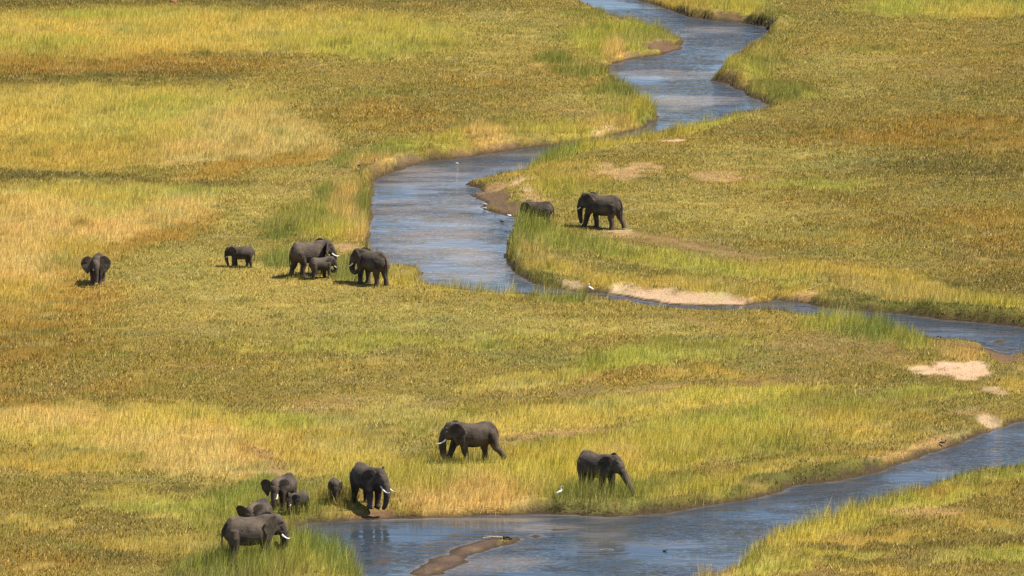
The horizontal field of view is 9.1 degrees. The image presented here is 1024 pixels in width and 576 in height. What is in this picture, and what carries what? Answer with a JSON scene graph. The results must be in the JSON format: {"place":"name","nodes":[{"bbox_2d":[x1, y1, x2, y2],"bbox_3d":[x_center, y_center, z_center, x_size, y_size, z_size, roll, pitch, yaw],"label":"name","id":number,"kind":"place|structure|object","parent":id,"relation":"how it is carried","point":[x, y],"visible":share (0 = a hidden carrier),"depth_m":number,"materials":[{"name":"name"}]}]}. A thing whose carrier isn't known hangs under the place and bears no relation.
{"place":"outdoors","nodes":[
{"label":"outdoors","id":0,"kind":"place"},
{"bbox_2d":[0,0,1023,575],"bbox_3d":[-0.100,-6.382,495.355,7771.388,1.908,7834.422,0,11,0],"label":"ground","id":1,"kind":"structure","parent":0,"point":[460,554],"depth_m":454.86,"materials":[{"name":"green plant"}]},
{"bbox_2d":[81,253,110,284],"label":"elephant","id":2,"kind":"object","parent":1,"relation":"on","point":[97,266],"visible":1,"depth_m":461.41},
{"bbox_2d":[224,245,254,267],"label":"elephant","id":3,"kind":"object","parent":1,"relation":"on","point":[246,253],"visible":1,"depth_m":469.07},
{"bbox_2d":[236,498,271,516],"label":"elephant","id":4,"kind":"object","parent":1,"relation":"on","point":[258,507],"visible":0.42,"depth_m":381.35},
{"bbox_2d":[221,511,288,564],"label":"elephant","id":5,"kind":"object","parent":1,"relation":"on","point":[238,531],"visible":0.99,"depth_m":374.19},
{"bbox_2d":[261,472,297,510],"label":"elephant","id":6,"kind":"object","parent":1,"relation":"on","point":[282,486],"visible":0.99,"depth_m":388.11},
{"bbox_2d":[286,490,308,513],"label":"elephant","id":7,"kind":"object","parent":1,"relation":"on","point":[302,497],"visible":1,"depth_m":387.27},
{"bbox_2d":[289,238,336,276],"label":"elephant","id":8,"kind":"object","parent":1,"relation":"on","point":[302,253],"visible":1,"depth_m":464.97},
{"bbox_2d":[308,255,337,279],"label":"elephant","id":9,"kind":"object","parent":1,"relation":"on","point":[324,264],"visible":1,"depth_m":464.30},
{"bbox_2d":[328,477,342,502],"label":"elephant","id":10,"kind":"object","parent":1,"relation":"on","point":[334,485],"visible":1,"depth_m":390.01},
{"bbox_2d":[347,247,388,286],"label":"elephant","id":11,"kind":"object","parent":1,"relation":"on","point":[368,260],"visible":1,"depth_m":461.73},
{"bbox_2d":[349,462,395,509],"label":"elephant","id":12,"kind":"object","parent":1,"relation":"on","point":[369,481],"visible":1,"depth_m":388.64},
{"bbox_2d":[436,420,506,462],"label":"elephant","id":13,"kind":"object","parent":1,"relation":"on","point":[482,435],"visible":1,"depth_m":401.67},
{"bbox_2d":[482,536,502,538],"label":"fallen branch","id":14,"kind":"object","parent":1,"relation":"on","point":[492,537],"visible":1,"depth_m":382.73,"materials":[{"name":"grey wood"}]},
{"bbox_2d":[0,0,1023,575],"bbox_3d":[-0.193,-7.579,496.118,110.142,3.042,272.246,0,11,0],"label":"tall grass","id":15,"kind":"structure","parent":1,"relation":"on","point":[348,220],"depth_m":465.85,"materials":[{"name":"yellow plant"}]},
{"bbox_2d":[2,0,1023,575],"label":"bank reeds","id":16,"kind":"object","parent":1,"relation":"on","point":[524,216],"visible":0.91,"depth_m":407.37,"materials":[{"name":"green plant"}]},
{"bbox_2d":[520,200,553,225],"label":"elephant","id":17,"kind":"object","parent":1,"relation":"on","point":[547,205],"visible":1,"depth_m":485.34},
{"bbox_2d":[577,192,626,229],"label":"elephant","id":18,"kind":"object","parent":1,"relation":"on","point":[610,207],"visible":1,"depth_m":484.45},
{"bbox_2d":[577,450,634,495],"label":"elephant","id":19,"kind":"object","parent":1,"relation":"on","point":[612,465],"visible":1,"depth_m":391.43},
{"bbox_2d":[295,0,1023,575],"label":"river","id":20,"kind":"structure","parent":0,"point":[437,220],"depth_m":408.53,"materials":[{"name":"liquid"}]}
]}

